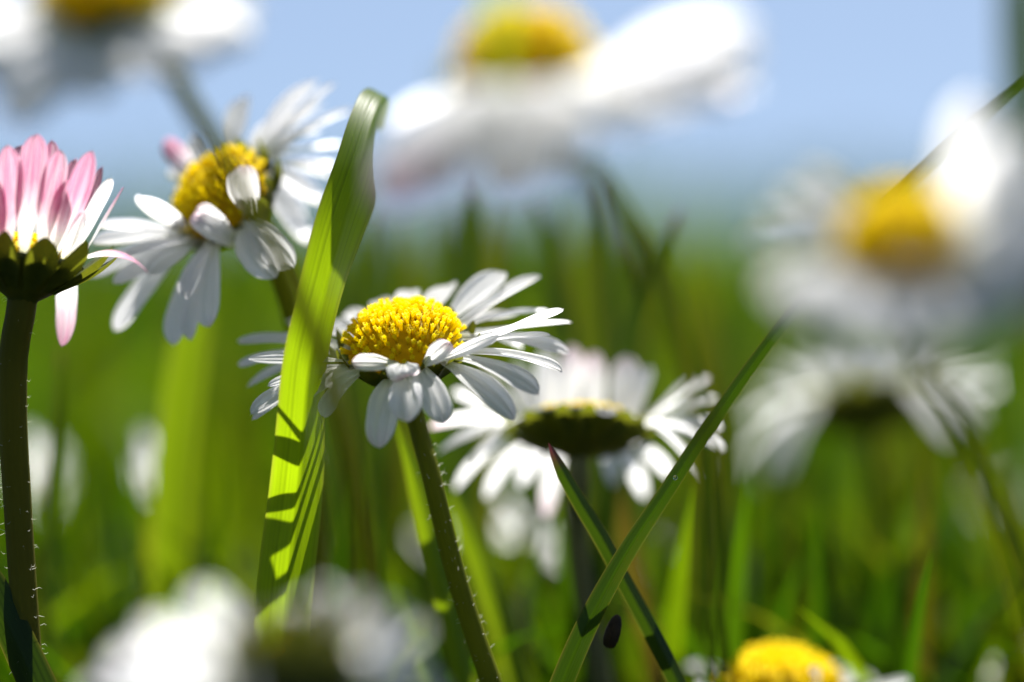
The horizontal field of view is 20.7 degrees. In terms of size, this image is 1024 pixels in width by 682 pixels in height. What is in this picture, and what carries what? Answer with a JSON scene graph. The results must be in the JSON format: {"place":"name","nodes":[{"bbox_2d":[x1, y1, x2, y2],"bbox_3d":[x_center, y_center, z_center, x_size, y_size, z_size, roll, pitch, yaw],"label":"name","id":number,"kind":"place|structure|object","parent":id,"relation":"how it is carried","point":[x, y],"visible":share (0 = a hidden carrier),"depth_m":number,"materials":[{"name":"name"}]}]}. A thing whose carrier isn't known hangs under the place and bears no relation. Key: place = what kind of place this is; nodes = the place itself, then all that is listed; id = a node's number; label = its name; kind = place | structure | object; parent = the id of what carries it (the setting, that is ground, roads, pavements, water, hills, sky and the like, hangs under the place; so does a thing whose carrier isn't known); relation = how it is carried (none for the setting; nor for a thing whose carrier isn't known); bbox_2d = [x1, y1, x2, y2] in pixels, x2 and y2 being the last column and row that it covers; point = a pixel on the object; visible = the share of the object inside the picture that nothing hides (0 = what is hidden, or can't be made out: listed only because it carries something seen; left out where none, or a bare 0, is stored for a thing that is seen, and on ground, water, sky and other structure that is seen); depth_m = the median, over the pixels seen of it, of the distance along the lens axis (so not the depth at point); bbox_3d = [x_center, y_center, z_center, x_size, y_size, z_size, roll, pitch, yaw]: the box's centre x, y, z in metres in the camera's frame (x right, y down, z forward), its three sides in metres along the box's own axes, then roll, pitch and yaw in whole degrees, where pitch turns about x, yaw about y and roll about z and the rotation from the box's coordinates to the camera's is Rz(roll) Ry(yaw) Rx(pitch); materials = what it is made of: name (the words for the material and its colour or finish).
{"place":"outdoors","nodes":[
{"label":"outdoors","id":0,"kind":"place"},
{"bbox_2d":[491,0,510,89],"bbox_3d":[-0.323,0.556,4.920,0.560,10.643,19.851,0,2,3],"label":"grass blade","id":1,"kind":"object","parent":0,"point":[500,9],"depth_m":14.48,"materials":[{"name":"yellow plant"}]},
{"bbox_2d":[0,0,1005,227],"label":"sky","id":2,"kind":"structure","parent":0,"point":[875,81],"materials":[{"name":"blue"}]},
{"bbox_2d":[0,127,1023,681],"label":"lawn grass","id":3,"kind":"structure","parent":0,"point":[802,551],"depth_m":30.12,"materials":[{"name":"green plant"}]},
{"bbox_2d":[0,571,56,681],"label":"grass blade","id":4,"kind":"object","parent":3,"relation":"on","point":[19,642],"depth_m":19.69,"materials":[{"name":"green plant"}]},
{"bbox_2d":[28,435,65,527],"bbox_3d":[-4.920,3.081,29.098,0.590,4.320,0.543,0,2,14],"label":"daisy","id":5,"kind":"object","parent":3,"relation":"on","point":[36,491],"visible":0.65,"depth_m":28.95,"materials":[{"name":"white plant"}]},
{"bbox_2d":[38,346,61,664],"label":"grass blade","id":6,"kind":"object","parent":3,"relation":"on","point":[47,557],"depth_m":22.60,"materials":[{"name":"green plant"}]},
{"bbox_2d":[0,134,147,661],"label":"daisy","id":7,"kind":"object","parent":3,"relation":"on","point":[52,199],"visible":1,"depth_m":19.50,"materials":[{"name":"pink plant"}]},
{"bbox_2d":[134,430,153,497],"bbox_3d":[-3.318,3.061,26.279,0.425,4.512,0.456,-1,2,-37],"label":"daisy","id":8,"kind":"object","parent":3,"relation":"on","point":[148,447],"visible":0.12,"depth_m":26.17,"materials":[{"name":"white plant"}]},
{"bbox_2d":[148,322,209,642],"bbox_3d":[-2.761,2.294,23.254,0.558,6.202,0.099,0,2,-17],"label":"grass blade","id":9,"kind":"object","parent":3,"relation":"on","point":[175,454],"depth_m":23.21,"materials":[{"name":"green plant"}]},
{"bbox_2d":[0,0,390,681],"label":"daisy","id":10,"kind":"object","parent":3,"relation":"on","point":[52,52],"visible":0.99,"depth_m":15.84,"materials":[{"name":"white plant"}]},
{"bbox_2d":[92,79,351,611],"bbox_3d":[-2.184,1.730,21.062,1.938,7.442,1.713,0,2,0],"label":"daisy","id":11,"kind":"object","parent":3,"relation":"on","point":[211,222],"visible":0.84,"depth_m":20.75,"materials":[{"name":"white plant"}]},
{"bbox_2d":[93,586,424,681],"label":"daisy","id":12,"kind":"object","parent":3,"relation":"on","point":[291,647],"visible":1,"depth_m":14.87,"materials":[{"name":"white plant"}]},
{"bbox_2d":[255,88,389,637],"bbox_3d":[-1.161,1.817,20.274,0.611,7.326,2.078,1,2,27],"label":"grass blade","id":13,"kind":"object","parent":3,"relation":"attached to","point":[288,557],"depth_m":19.55,"materials":[{"name":"green plant"}]},
{"bbox_2d":[330,290,347,489],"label":"grass blade","id":14,"kind":"object","parent":3,"relation":"attached to","point":[342,310],"depth_m":27.01,"materials":[{"name":"green plant"}]},
{"bbox_2d":[336,206,376,637],"bbox_3d":[-1.415,2.026,25.044,0.456,6.644,0.053,-1,2,-22],"label":"grass blade","id":15,"kind":"object","parent":3,"relation":"on","point":[363,288],"depth_m":25.00,"materials":[{"name":"green plant"}]},
{"bbox_2d":[375,215,401,631],"bbox_3d":[-1.163,2.067,26.030,0.260,6.506,0.165,1,2,20],"label":"grass blade","id":16,"kind":"object","parent":3,"relation":"on","point":[386,474],"depth_m":26.00,"materials":[{"name":"green plant"}]},
{"bbox_2d":[238,271,570,681],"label":"daisy","id":17,"kind":"object","parent":3,"relation":"on","point":[403,352],"visible":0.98,"depth_m":19.75,"materials":[{"name":"white plant"}]},
{"bbox_2d":[395,223,424,608],"bbox_3d":[-1.050,2.073,27.065,0.405,6.444,0.154,-1,2,-25],"label":"grass blade","id":18,"kind":"object","parent":3,"relation":"attached to","point":[414,279],"depth_m":27.01,"materials":[{"name":"green plant"}]},
{"bbox_2d":[413,523,420,550],"bbox_3d":[-0.785,3.549,30.163,0.751,3.332,0.837,0,2,-12],"label":"daisy","id":19,"kind":"object","parent":3,"relation":"on","point":[414,527],"visible":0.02,"depth_m":30.17,"materials":[{"name":"white plant"}]},
{"bbox_2d":[395,423,474,681],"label":"grass blade","id":20,"kind":"object","parent":3,"relation":"on","point":[456,651],"depth_m":20.91,"materials":[{"name":"green plant"}]},
{"bbox_2d":[438,206,456,483],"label":"grass blade","id":21,"kind":"object","parent":3,"relation":"attached to","point":[447,275],"depth_m":25.51,"materials":[{"name":"green plant"}]},
{"bbox_2d":[450,186,462,274],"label":"grass blade","id":22,"kind":"object","parent":3,"relation":"attached to","point":[456,229],"depth_m":26.50,"materials":[{"name":"green plant"}]},
{"bbox_2d":[452,167,482,681],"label":"grass blade","id":23,"kind":"object","parent":3,"relation":"on","point":[470,262],"depth_m":23.51,"materials":[{"name":"green plant"}]},
{"bbox_2d":[440,471,534,681],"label":"grass blade","id":24,"kind":"object","parent":3,"relation":"on","point":[514,662],"depth_m":22.30,"materials":[{"name":"green plant"}]},
{"bbox_2d":[477,196,501,641],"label":"grass blade","id":25,"kind":"object","parent":3,"relation":"attached to","point":[488,507],"depth_m":25.01,"materials":[{"name":"green plant"}]},
{"bbox_2d":[498,214,515,574],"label":"grass blade","id":26,"kind":"object","parent":3,"relation":"attached to","point":[508,265],"depth_m":26.99,"materials":[{"name":"green plant"}]},
{"bbox_2d":[498,495,566,569],"bbox_3d":[0.236,3.364,26.213,0.776,3.904,0.836,-1,2,-19],"label":"daisy","id":27,"kind":"object","parent":3,"relation":"on","point":[550,544],"visible":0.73,"depth_m":26.01,"materials":[{"name":"white plant"}]},
{"bbox_2d":[529,198,558,652],"bbox_3d":[0.278,1.986,26.054,0.344,6.668,0.080,-1,2,-30],"label":"grass blade","id":28,"kind":"object","parent":3,"relation":"on","point":[545,298],"depth_m":26.01,"materials":[{"name":"green plant"}]},
{"bbox_2d":[374,3,758,681],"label":"daisy","id":29,"kind":"object","parent":3,"relation":"on","point":[538,113],"visible":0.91,"depth_m":14.96,"materials":[{"name":"white plant"}]},
{"bbox_2d":[530,191,609,662],"bbox_3d":[0.592,2.029,24.058,0.894,6.695,0.069,0,2,8],"label":"grass blade","id":30,"kind":"object","parent":3,"relation":"on","point":[562,300],"depth_m":24.00,"materials":[{"name":"green plant"}]},
{"bbox_2d":[430,345,722,681],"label":"daisy","id":31,"kind":"object","parent":3,"relation":"on","point":[574,419],"visible":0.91,"depth_m":21.63,"materials":[{"name":"white plant"}]},
{"bbox_2d":[566,205,592,537],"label":"grass blade","id":32,"kind":"object","parent":3,"relation":"on","point":[580,287],"depth_m":28.01,"materials":[{"name":"green plant"}]},
{"bbox_2d":[595,211,628,681],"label":"grass blade","id":33,"kind":"object","parent":3,"relation":"on","point":[606,295],"depth_m":24.01,"materials":[{"name":"green plant"}]},
{"bbox_2d":[548,442,686,681],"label":"grass blade","id":34,"kind":"object","parent":3,"relation":"on","point":[659,647],"depth_m":20.11,"materials":[{"name":"green plant"}]},
{"bbox_2d":[580,206,681,681],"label":"grass blade","id":35,"kind":"object","parent":3,"relation":"on","point":[632,323],"depth_m":22.81,"materials":[{"name":"green plant"}]},
{"bbox_2d":[622,223,645,632],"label":"grass blade","id":36,"kind":"object","parent":3,"relation":"on","point":[637,504],"depth_m":26.02,"materials":[{"name":"green plant"}]},
{"bbox_2d":[615,475,665,681],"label":"grass blade","id":37,"kind":"object","parent":3,"relation":"on","point":[638,575],"depth_m":22.51,"materials":[{"name":"plant"}]},
{"bbox_2d":[644,240,655,578],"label":"grass blade","id":38,"kind":"object","parent":3,"relation":"on","point":[649,335],"depth_m":28.05,"materials":[{"name":"green plant"}]},
{"bbox_2d":[689,257,714,660],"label":"grass blade","id":39,"kind":"object","parent":3,"relation":"on","point":[700,329],"depth_m":27.01,"materials":[{"name":"green plant"}]},
{"bbox_2d":[712,279,737,535],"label":"grass blade","id":40,"kind":"object","parent":3,"relation":"on","point":[724,357],"depth_m":29.02,"materials":[{"name":"green plant"}]},
{"bbox_2d":[550,92,1004,681],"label":"grass blade","id":41,"kind":"object","parent":3,"relation":"on","point":[576,648],"depth_m":19.82,"materials":[{"name":"green plant"}]},
{"bbox_2d":[686,640,910,681],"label":"daisy","id":42,"kind":"object","parent":3,"relation":"on","point":[781,662],"visible":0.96,"depth_m":21.75,"materials":[{"name":"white plant"}]},
{"bbox_2d":[735,340,995,652],"bbox_3d":[3.374,2.614,26.714,2.320,5.380,2.536,0,2,12],"label":"daisy","id":43,"kind":"object","parent":3,"relation":"on","point":[885,397],"visible":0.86,"depth_m":26.31,"materials":[{"name":"white plant"}]},
{"bbox_2d":[748,94,1023,610],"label":"daisy","id":44,"kind":"object","parent":3,"relation":"on","point":[912,270],"visible":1,"depth_m":14.49,"materials":[{"name":"white plant"}]},
{"bbox_2d":[864,492,913,635],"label":"grass blade","id":45,"kind":"object","parent":3,"relation":"on","point":[882,523],"depth_m":26.00,"materials":[{"name":"plant"}]},
{"bbox_2d":[984,660,994,681],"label":"daisy","id":46,"kind":"object","parent":3,"relation":"on","point":[989,674],"visible":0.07,"depth_m":24.79,"materials":[{"name":"white plant"}]},
{"bbox_2d":[603,614,621,648],"bbox_3d":[0.715,2.066,19.947,0.134,0.243,0.092,0,2,0],"label":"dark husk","id":47,"kind":"object","parent":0,"point":[612,634],"visible":1,"depth_m":19.92,"materials":[{"name":"black plant"}]},
{"bbox_2d":[387,174,870,242],"bbox_3d":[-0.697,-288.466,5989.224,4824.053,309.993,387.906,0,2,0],"label":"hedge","id":48,"kind":"object","parent":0,"point":[684,193],"visible":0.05,"depth_m":5895.19,"materials":[{"name":"green plant"}]},
{"bbox_2d":[808,597,1004,661],"bbox_3d":[4.345,3.860,25.884,3.853,3.033,0.755,0,2,-15],"label":"grass blade","id":49,"kind":"object","parent":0,"point":[849,610],"depth_m":25.60,"materials":[{"name":"green plant"}]},
{"bbox_2d":[974,475,1019,512],"bbox_3d":[6.433,3.298,36.178,1.234,3.519,1.115,0,2,-16],"label":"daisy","id":50,"kind":"object","parent":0,"point":[1010,491],"visible":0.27,"depth_m":35.94,"materials":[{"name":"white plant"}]},
{"bbox_2d":[1001,0,1023,131],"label":"grass blade","id":51,"kind":"object","parent":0,"point":[1012,26],"depth_m":15.01,"materials":[{"name":"green plant"}]}
]}

